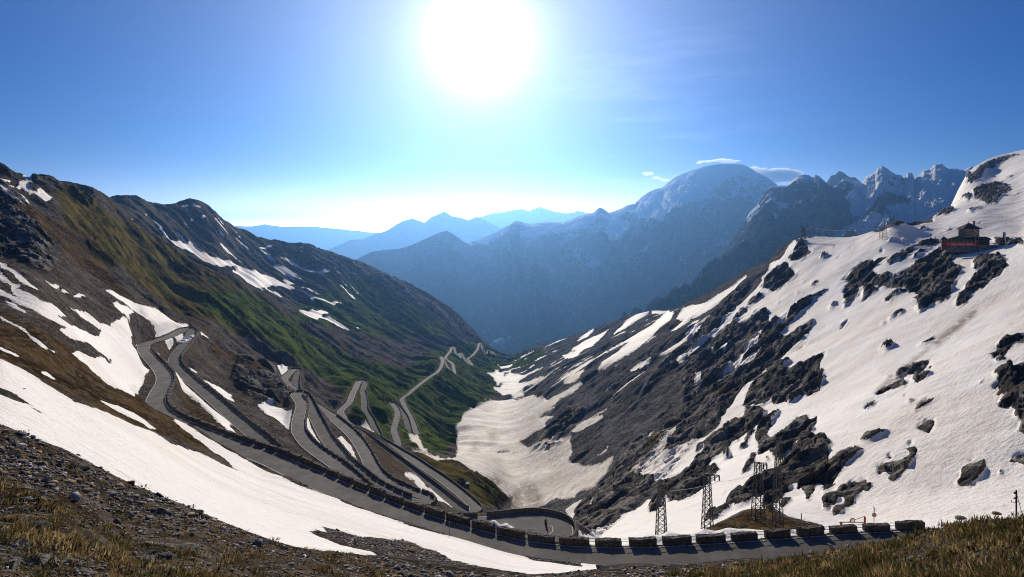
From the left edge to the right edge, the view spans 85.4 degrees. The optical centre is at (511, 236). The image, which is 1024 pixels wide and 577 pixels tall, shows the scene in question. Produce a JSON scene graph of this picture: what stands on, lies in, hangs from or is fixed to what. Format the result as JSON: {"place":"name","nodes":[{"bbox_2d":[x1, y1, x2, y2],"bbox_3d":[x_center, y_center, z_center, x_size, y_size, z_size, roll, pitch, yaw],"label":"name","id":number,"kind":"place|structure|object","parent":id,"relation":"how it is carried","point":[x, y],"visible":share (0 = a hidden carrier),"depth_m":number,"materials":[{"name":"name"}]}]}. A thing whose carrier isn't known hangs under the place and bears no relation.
{"place":"outdoors","nodes":[
{"label":"outdoors","id":0,"kind":"place"},
{"bbox_2d":[234,224,376,249],"bbox_3d":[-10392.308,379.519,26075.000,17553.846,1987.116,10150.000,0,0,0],"label":"mountain","id":1,"kind":"structure","parent":0,"point":[324,238],"depth_m":26716.63,"materials":[{"name":"blue stone"}]},
{"bbox_2d":[328,212,500,259],"bbox_3d":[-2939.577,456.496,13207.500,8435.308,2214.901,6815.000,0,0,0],"label":"mountain","id":2,"kind":"structure","parent":0,"point":[405,233],"depth_m":13867.14,"materials":[{"name":"blue stone"}]},
{"bbox_2d":[356,231,548,348],"bbox_3d":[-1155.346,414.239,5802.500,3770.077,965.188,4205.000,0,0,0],"label":"mountain","id":3,"kind":"structure","parent":0,"point":[451,253],"depth_m":5790.67,"materials":[{"name":"blue stone"}]},
{"bbox_2d":[0,150,1023,576],"bbox_3d":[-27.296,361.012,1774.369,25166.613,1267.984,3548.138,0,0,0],"label":"hillside","id":4,"kind":"structure","parent":0,"point":[860,376],"depth_m":302.99,"materials":[{"name":"white snow"}]},
{"bbox_2d":[1,559,20,569],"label":"boulder","id":5,"kind":"object","parent":4,"relation":"on","point":[15,563],"visible":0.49,"depth_m":4.11,"materials":[{"name":"stone"}]},
{"bbox_2d":[0,450,21,457],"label":"boulder","id":6,"kind":"object","parent":4,"relation":"on","point":[17,454],"visible":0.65,"depth_m":8.18,"materials":[{"name":"stone"}]},
{"bbox_2d":[4,537,29,547],"bbox_3d":[-4.289,2.667,4.772,0.258,0.105,0.174,6,6,11],"label":"boulder","id":7,"kind":"object","parent":4,"relation":"on","point":[25,541],"visible":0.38,"depth_m":4.78,"materials":[{"name":"stone"}]},
{"bbox_2d":[20,553,57,567],"bbox_3d":[-3.796,2.612,4.408,0.338,0.152,0.270,8,-3,24],"label":"boulder","id":8,"kind":"object","parent":4,"relation":"on","point":[44,558],"visible":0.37,"depth_m":4.40,"materials":[{"name":"stone"}]},
{"bbox_2d":[28,521,52,530],"bbox_3d":[-4.647,2.868,5.454,0.214,0.100,0.171,0,0,14],"label":"boulder","id":9,"kind":"object","parent":4,"relation":"on","point":[43,522],"visible":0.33,"depth_m":5.47,"materials":[{"name":"stone"}]},
{"bbox_2d":[44,451,56,455],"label":"boulder","id":10,"kind":"object","parent":4,"relation":"on","point":[51,453],"visible":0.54,"depth_m":9.17,"materials":[{"name":"stone"}]},
{"bbox_2d":[61,558,84,566],"bbox_3d":[-3.666,2.726,4.595,0.205,0.092,0.164,16,-7,9],"label":"boulder","id":11,"kind":"object","parent":4,"relation":"on","point":[70,561],"visible":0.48,"depth_m":4.60,"materials":[{"name":"stone"}]},
{"bbox_2d":[65,527,96,543],"bbox_3d":[-4.290,2.997,5.483,0.364,0.104,0.274,14,5,3],"label":"boulder","id":12,"kind":"object","parent":4,"relation":"on","point":[90,532],"visible":0.26,"depth_m":5.53,"materials":[{"name":"stone"}]},
{"bbox_2d":[79,466,89,470],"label":"boulder","id":13,"kind":"object","parent":4,"relation":"on","point":[85,468],"visible":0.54,"depth_m":9.51,"materials":[{"name":"stone"}]},
{"bbox_2d":[114,566,134,575],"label":"boulder","id":14,"kind":"object","parent":4,"relation":"on","point":[131,571],"visible":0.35,"depth_m":4.76,"materials":[{"name":"stone"}]},
{"bbox_2d":[142,549,156,553],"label":"boulder","id":15,"kind":"object","parent":4,"relation":"on","point":[152,551],"visible":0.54,"depth_m":6.38,"materials":[{"name":"stone"}]},
{"bbox_2d":[149,564,176,573],"bbox_3d":[-3.390,3.227,5.309,0.305,0.137,0.243,13,-7,-18],"label":"boulder","id":16,"kind":"object","parent":4,"relation":"on","point":[163,566],"visible":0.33,"depth_m":5.33,"materials":[{"name":"stone"}]},
{"bbox_2d":[157,552,173,559],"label":"boulder","id":17,"kind":"object","parent":4,"relation":"on","point":[169,556],"visible":0.46,"depth_m":6.16,"materials":[{"name":"stone"}]},
{"bbox_2d":[177,335,194,343],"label":"snow bank","id":18,"kind":"structure","parent":4,"relation":"on","point":[187,338],"depth_m":309.02,"materials":[{"name":"white snow"}]},
{"bbox_2d":[180,542,200,551],"bbox_3d":[-4.094,3.991,7.041,0.324,0.155,0.222,0,0,17],"label":"boulder","id":19,"kind":"object","parent":4,"relation":"on","point":[188,544],"visible":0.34,"depth_m":7.04,"materials":[{"name":"stone"}]},
{"bbox_2d":[263,539,272,544],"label":"boulder","id":20,"kind":"object","parent":4,"relation":"on","point":[268,541],"visible":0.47,"depth_m":11.59,"materials":[{"name":"stone"}]},
{"bbox_2d":[281,367,301,383],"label":"parapet wall","id":21,"kind":"structure","parent":4,"relation":"on","point":[294,368],"depth_m":427.31,"materials":[{"name":"stone"}]},
{"bbox_2d":[289,451,301,460],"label":"wall block","id":22,"kind":"structure","parent":4,"relation":"on","point":[294,455],"depth_m":108.32,"materials":[{"name":"stone"}]},
{"bbox_2d":[301,456,312,465],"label":"wall block","id":23,"kind":"structure","parent":4,"relation":"on","point":[307,461],"depth_m":105.33,"materials":[{"name":"stone"}]},
{"bbox_2d":[312,462,325,471],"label":"wall block","id":24,"kind":"structure","parent":4,"relation":"on","point":[319,466],"depth_m":102.47,"materials":[{"name":"stone"}]},
{"bbox_2d":[313,565,333,573],"bbox_3d":[-3.060,5.427,8.952,0.354,0.144,0.239,5,9,-20],"label":"boulder","id":25,"kind":"object","parent":4,"relation":"on","point":[330,566],"visible":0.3,"depth_m":8.99,"materials":[{"name":"stone"}]},
{"bbox_2d":[326,468,338,476],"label":"wall block","id":26,"kind":"structure","parent":4,"relation":"on","point":[332,472],"depth_m":99.60,"materials":[{"name":"stone"}]},
{"bbox_2d":[339,473,353,483],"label":"wall block","id":27,"kind":"structure","parent":4,"relation":"on","point":[345,478],"depth_m":96.65,"materials":[{"name":"stone"}]},
{"bbox_2d":[354,479,368,489],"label":"wall block","id":28,"kind":"structure","parent":4,"relation":"on","point":[360,484],"depth_m":93.87,"materials":[{"name":"stone"}]},
{"bbox_2d":[369,485,385,496],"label":"wall block","id":29,"kind":"structure","parent":4,"relation":"on","point":[378,490],"depth_m":90.86,"materials":[{"name":"stone"}]},
{"bbox_2d":[299,384,468,508],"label":"parapet wall","id":30,"kind":"structure","parent":4,"relation":"on","point":[424,474],"depth_m":281.38,"materials":[{"name":"stone"}]},
{"bbox_2d":[386,482,393,487],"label":"wall block","id":31,"kind":"structure","parent":4,"relation":"on","point":[389,485],"depth_m":189.07,"materials":[{"name":"stone"}]},
{"bbox_2d":[386,492,403,503],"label":"wall block","id":32,"kind":"structure","parent":4,"relation":"on","point":[399,499],"depth_m":88.07,"materials":[{"name":"stone"}]},
{"bbox_2d":[394,486,402,492],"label":"wall block","id":33,"kind":"structure","parent":4,"relation":"on","point":[398,489],"depth_m":186.31,"materials":[{"name":"stone"}]},
{"bbox_2d":[397,478,404,484],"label":"wall block","id":34,"kind":"structure","parent":4,"relation":"on","point":[401,481],"depth_m":195.54,"materials":[{"name":"stone"}]},
{"bbox_2d":[407,548,415,552],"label":"boulder","id":35,"kind":"object","parent":4,"relation":"on","point":[410,550],"visible":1,"depth_m":28.90,"materials":[{"name":"stone"}]},
{"bbox_2d":[404,390,420,433],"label":"parapet wall","id":36,"kind":"structure","parent":4,"relation":"on","point":[410,410],"depth_m":596.40,"materials":[{"name":"stone"}]},
{"bbox_2d":[404,499,423,510],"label":"wall block","id":37,"kind":"structure","parent":4,"relation":"on","point":[413,504],"depth_m":85.39,"materials":[{"name":"stone"}]},
{"bbox_2d":[412,486,420,490],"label":"wall block","id":38,"kind":"structure","parent":4,"relation":"on","point":[416,488],"depth_m":189.47,"materials":[{"name":"stone"}]},
{"bbox_2d":[357,425,482,512],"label":"parapet wall","id":39,"kind":"structure","parent":4,"relation":"on","point":[454,482],"depth_m":297.22,"materials":[{"name":"stone"}]},
{"bbox_2d":[422,488,429,493],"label":"wall block","id":40,"kind":"structure","parent":4,"relation":"on","point":[425,491],"depth_m":186.78,"materials":[{"name":"stone"}]},
{"bbox_2d":[425,505,444,517],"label":"wall block","id":41,"kind":"structure","parent":4,"relation":"on","point":[434,511],"depth_m":82.94,"materials":[{"name":"stone"}]},
{"bbox_2d":[291,480,581,570],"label":"scree","id":42,"kind":"structure","parent":4,"relation":"on","point":[352,542],"depth_m":36.17,"materials":[{"name":"gravel"}]},
{"bbox_2d":[446,511,469,525],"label":"wall block","id":43,"kind":"structure","parent":4,"relation":"on","point":[456,517],"depth_m":80.53,"materials":[{"name":"stone"}]},
{"bbox_2d":[457,477,465,484],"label":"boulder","id":44,"kind":"object","parent":4,"relation":"on","point":[462,481],"visible":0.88,"depth_m":299.92,"materials":[{"name":"grey stone"}]},
{"bbox_2d":[463,512,477,516],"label":"wall block","id":45,"kind":"structure","parent":4,"relation":"on","point":[470,514],"depth_m":142.37,"materials":[{"name":"stone"}]},
{"bbox_2d":[472,519,494,531],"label":"wall block","id":46,"kind":"structure","parent":4,"relation":"on","point":[483,525],"depth_m":78.12,"materials":[{"name":"stone"}]},
{"bbox_2d":[491,520,513,530],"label":"snow bank","id":47,"kind":"structure","parent":4,"relation":"on","point":[495,522],"depth_m":130.28,"materials":[{"name":"white snow"}]},
{"bbox_2d":[497,525,524,538],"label":"wall block","id":48,"kind":"structure","parent":4,"relation":"on","point":[511,532],"depth_m":75.97,"materials":[{"name":"stone"}]},
{"bbox_2d":[0,424,1022,576],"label":"scree","id":49,"kind":"structure","parent":4,"relation":"on","point":[83,488],"depth_m":8.77,"materials":[{"name":"gravel"}]},
{"bbox_2d":[126,480,134,485],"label":"boulder","id":50,"kind":"object","parent":49,"relation":"on","point":[132,482],"visible":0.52,"depth_m":10.91,"materials":[{"name":"stone"}]},
{"bbox_2d":[193,509,203,514],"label":"boulder","id":51,"kind":"object","parent":49,"relation":"on","point":[200,511],"visible":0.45,"depth_m":11.05,"materials":[{"name":"stone"}]},
{"bbox_2d":[0,430,1023,576],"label":"grass","id":52,"kind":"structure","parent":4,"relation":"on","point":[1005,535],"depth_m":5.81,"materials":[{"name":"plant"}]},
{"bbox_2d":[527,531,554,543],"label":"wall block","id":53,"kind":"structure","parent":4,"relation":"on","point":[539,537],"depth_m":74.31,"materials":[{"name":"stone"}]},
{"bbox_2d":[559,535,589,545],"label":"wall block","id":54,"kind":"structure","parent":4,"relation":"on","point":[574,540],"depth_m":73.10,"materials":[{"name":"stone"}]},
{"bbox_2d":[596,565,607,568],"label":"boulder","id":55,"kind":"object","parent":4,"relation":"on","point":[600,566],"visible":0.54,"depth_m":53.62,"materials":[{"name":"stone"}]},
{"bbox_2d":[595,537,621,546],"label":"wall block","id":56,"kind":"structure","parent":4,"relation":"on","point":[608,542],"depth_m":72.36,"materials":[{"name":"stone"}]},
{"bbox_2d":[628,536,656,546],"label":"wall block","id":57,"kind":"structure","parent":4,"relation":"on","point":[643,541],"depth_m":72.00,"materials":[{"name":"stone"}]},
{"bbox_2d":[655,485,668,534],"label":"lattice pylon","id":58,"kind":"object","parent":4,"relation":"on","point":[657,528],"visible":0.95,"depth_m":140.83,"materials":[{"name":"metal"}]},
{"bbox_2d":[662,534,691,545],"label":"wall block","id":59,"kind":"structure","parent":4,"relation":"on","point":[685,539],"depth_m":71.98,"materials":[{"name":"stone"}]},
{"bbox_2d":[644,528,749,542],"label":"snow bank","id":60,"kind":"structure","parent":4,"relation":"on","point":[727,531],"depth_m":83.33,"materials":[{"name":"white snow"}]},
{"bbox_2d":[701,474,719,528],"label":"lattice pylon","id":61,"kind":"object","parent":4,"relation":"on","point":[704,498],"visible":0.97,"depth_m":99.88,"materials":[{"name":"metal"}]},
{"bbox_2d":[695,532,725,543],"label":"wall block","id":62,"kind":"structure","parent":4,"relation":"on","point":[711,538],"depth_m":72.11,"materials":[{"name":"stone"}]},
{"bbox_2d":[730,531,757,540],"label":"wall block","id":63,"kind":"structure","parent":4,"relation":"on","point":[744,535],"depth_m":72.31,"materials":[{"name":"stone"}]},
{"bbox_2d":[750,462,767,520],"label":"lattice pylon","id":64,"kind":"object","parent":4,"relation":"on","point":[759,476],"visible":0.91,"depth_m":93.97,"materials":[{"name":"metal"}]},
{"bbox_2d":[764,528,790,538],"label":"wall block","id":65,"kind":"structure","parent":4,"relation":"on","point":[777,533],"depth_m":72.55,"materials":[{"name":"stone"}]},
{"bbox_2d":[772,453,785,527],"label":"lattice pylon","id":66,"kind":"object","parent":4,"relation":"on","point":[779,458],"visible":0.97,"depth_m":90.12,"materials":[{"name":"metal"}]},
{"bbox_2d":[797,226,809,240],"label":"lattice pylon","id":67,"kind":"object","parent":4,"relation":"on","point":[802,233],"visible":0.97,"depth_m":627.84,"materials":[{"name":"metal"}]},
{"bbox_2d":[796,524,824,536],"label":"wall block","id":68,"kind":"structure","parent":4,"relation":"on","point":[812,530],"depth_m":72.75,"materials":[{"name":"stone"}]},
{"bbox_2d":[826,543,837,549],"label":"boulder","id":69,"kind":"object","parent":4,"relation":"on","point":[831,545],"visible":0.54,"depth_m":69.72,"materials":[{"name":"stone"}]},
{"bbox_2d":[829,524,857,533],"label":"wall block","id":70,"kind":"structure","parent":4,"relation":"on","point":[844,528],"depth_m":72.92,"materials":[{"name":"stone"}]},
{"bbox_2d":[839,516,865,524],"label":"road barrier","id":71,"kind":"object","parent":4,"relation":"on","point":[852,520],"visible":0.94,"depth_m":75.93,"materials":[{"name":"metal"}]},
{"bbox_2d":[862,522,890,531],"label":"wall block","id":72,"kind":"structure","parent":4,"relation":"on","point":[870,527],"depth_m":73.02,"materials":[{"name":"stone"}]},
{"bbox_2d":[873,227,890,239],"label":"lattice pylon","id":73,"kind":"object","parent":4,"relation":"on","point":[882,236],"visible":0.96,"depth_m":495.20,"materials":[{"name":"metal"}]},
{"bbox_2d":[895,520,924,530],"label":"wall block","id":74,"kind":"structure","parent":4,"relation":"on","point":[909,525],"depth_m":73.06,"materials":[{"name":"stone"}]},
{"bbox_2d":[940,236,946,249],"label":"lookout kiosk","id":75,"kind":"object","parent":4,"relation":"on","point":[943,243],"visible":1,"depth_m":399.94,"materials":[{"name":"grey stone"}]},
{"bbox_2d":[955,515,965,519],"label":"boulder","id":76,"kind":"object","parent":4,"relation":"on","point":[960,517],"visible":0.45,"depth_m":98.53,"materials":[{"name":"stone"}]},
{"bbox_2d":[946,221,1006,251],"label":"mountain hut","id":77,"kind":"object","parent":4,"relation":"on","point":[967,239],"visible":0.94,"depth_m":395.40,"materials":[{"name":"stone"}]},
{"bbox_2d":[981,184,996,204],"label":"lattice pylon","id":78,"kind":"object","parent":4,"relation":"on","point":[992,187],"visible":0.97,"depth_m":663.98,"materials":[{"name":"metal"}]},
{"bbox_2d":[992,511,1001,514],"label":"boulder","id":79,"kind":"object","parent":4,"relation":"on","point":[995,513],"visible":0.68,"depth_m":100.50,"materials":[{"name":"stone"}]},
{"bbox_2d":[1011,490,1021,516],"bbox_3d":[36.405,20.042,40.000,0.826,3.531,0.104,0,0,0],"label":"antenna mast","id":80,"kind":"object","parent":4,"relation":"on","point":[1015,497],"visible":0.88,"depth_m":39.98,"materials":[{"name":"metal"}]},
{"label":"retaining wall","id":81,"kind":"object","parent":4,"relation":"on","visible":0},
{"bbox_2d":[487,507,577,535],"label":"parapet wall","id":82,"kind":"structure","parent":81,"relation":"on","point":[536,509],"depth_m":142.47,"materials":[{"name":"stone"}]},
{"bbox_2d":[0,0,1023,232],"label":"sky","id":83,"kind":"structure","parent":0,"point":[376,116],"materials":[{"name":"blue"}]},
{"bbox_2d":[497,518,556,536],"bbox_3d":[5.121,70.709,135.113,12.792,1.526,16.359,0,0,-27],"label":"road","id":84,"kind":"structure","parent":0,"point":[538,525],"depth_m":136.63,"materials":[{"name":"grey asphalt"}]},
{"bbox_2d":[469,207,589,228],"bbox_3d":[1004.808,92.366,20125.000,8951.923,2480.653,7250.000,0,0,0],"label":"mountain","id":85,"kind":"structure","parent":0,"point":[501,220],"depth_m":21041.72,"materials":[{"name":"blue stone"}]},
{"bbox_2d":[137,328,930,565],"bbox_3d":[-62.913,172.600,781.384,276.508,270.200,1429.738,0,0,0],"label":"road","id":86,"kind":"structure","parent":0,"point":[324,483],"depth_m":116.55,"materials":[{"name":"grey asphalt"}]},
{"bbox_2d":[137,329,552,533],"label":"road marking","id":87,"kind":"object","parent":86,"relation":"on","point":[297,441],"visible":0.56,"depth_m":224.34,"materials":[{"name":"paint"}]},
{"bbox_2d":[351,379,383,436],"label":"parapet wall","id":88,"kind":"structure","parent":86,"relation":"on","point":[367,400],"depth_m":516.37,"materials":[{"name":"stone"}]},
{"bbox_2d":[389,401,413,432],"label":"parapet wall","id":89,"kind":"structure","parent":86,"relation":"on","point":[405,412],"depth_m":549.13,"materials":[{"name":"stone"}]},
{"bbox_2d":[149,329,931,547],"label":"road marking","id":90,"kind":"object","parent":86,"relation":"on","point":[476,502],"visible":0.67,"depth_m":89.12,"materials":[{"name":"paint"}]},
{"bbox_2d":[410,164,777,353],"bbox_3d":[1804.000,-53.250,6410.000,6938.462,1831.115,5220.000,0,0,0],"label":"mountain","id":91,"kind":"structure","parent":0,"point":[557,281],"depth_m":5481.53,"materials":[{"name":"blue stone"}]},
{"bbox_2d":[623,164,973,315],"bbox_3d":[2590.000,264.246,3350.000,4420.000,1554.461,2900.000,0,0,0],"label":"mountain","id":92,"kind":"structure","parent":0,"point":[882,196],"depth_m":3252.40,"materials":[{"name":"blue stone"}]},
{"bbox_2d":[827,171,859,186],"bbox_3d":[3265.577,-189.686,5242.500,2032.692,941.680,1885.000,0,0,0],"label":"mountain","id":93,"kind":"structure","parent":0,"point":[836,179],"depth_m":5526.65,"materials":[{"name":"blue stone"}]},
{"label":"retaining wall","id":94,"kind":"object","parent":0,"visible":0},
{"bbox_2d":[185,414,192,420],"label":"wall block","id":95,"kind":"structure","parent":94,"relation":"on","point":[188,416],"depth_m":138.52,"materials":[{"name":"stone"}]},
{"bbox_2d":[192,417,200,423],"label":"wall block","id":96,"kind":"structure","parent":94,"relation":"on","point":[195,420],"depth_m":135.70,"materials":[{"name":"stone"}]},
{"bbox_2d":[199,420,208,426],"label":"wall block","id":97,"kind":"structure","parent":94,"relation":"on","point":[203,422],"depth_m":133.23,"materials":[{"name":"stone"}]},
{"bbox_2d":[207,422,216,429],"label":"wall block","id":98,"kind":"structure","parent":94,"relation":"on","point":[211,425],"depth_m":130.38,"materials":[{"name":"stone"}]},
{"bbox_2d":[216,426,225,432],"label":"wall block","id":99,"kind":"structure","parent":94,"relation":"on","point":[220,429],"depth_m":127.20,"materials":[{"name":"stone"}]},
{"bbox_2d":[224,430,234,436],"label":"wall block","id":100,"kind":"structure","parent":94,"relation":"on","point":[229,433],"depth_m":124.66,"materials":[{"name":"stone"}]},
{"bbox_2d":[234,433,244,440],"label":"wall block","id":101,"kind":"structure","parent":94,"relation":"on","point":[239,436],"depth_m":121.81,"materials":[{"name":"stone"}]},
{"bbox_2d":[244,436,255,443],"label":"wall block","id":102,"kind":"structure","parent":94,"relation":"on","point":[249,439],"depth_m":119.11,"materials":[{"name":"stone"}]},
{"bbox_2d":[255,440,265,447],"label":"wall block","id":103,"kind":"structure","parent":94,"relation":"on","point":[260,443],"depth_m":116.42,"materials":[{"name":"stone"}]},
{"bbox_2d":[266,444,277,451],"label":"wall block","id":104,"kind":"structure","parent":94,"relation":"on","point":[271,447],"depth_m":113.76,"materials":[{"name":"stone"}]},
{"bbox_2d":[277,447,290,456],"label":"wall block","id":105,"kind":"structure","parent":94,"relation":"on","point":[282,451],"depth_m":111.19,"materials":[{"name":"stone"}]},
{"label":"retaining wall","id":106,"kind":"object","parent":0,"visible":0},
{"bbox_2d":[403,490,411,496],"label":"wall block","id":107,"kind":"structure","parent":106,"relation":"on","point":[407,493],"depth_m":183.72,"materials":[{"name":"stone"}]}
]}

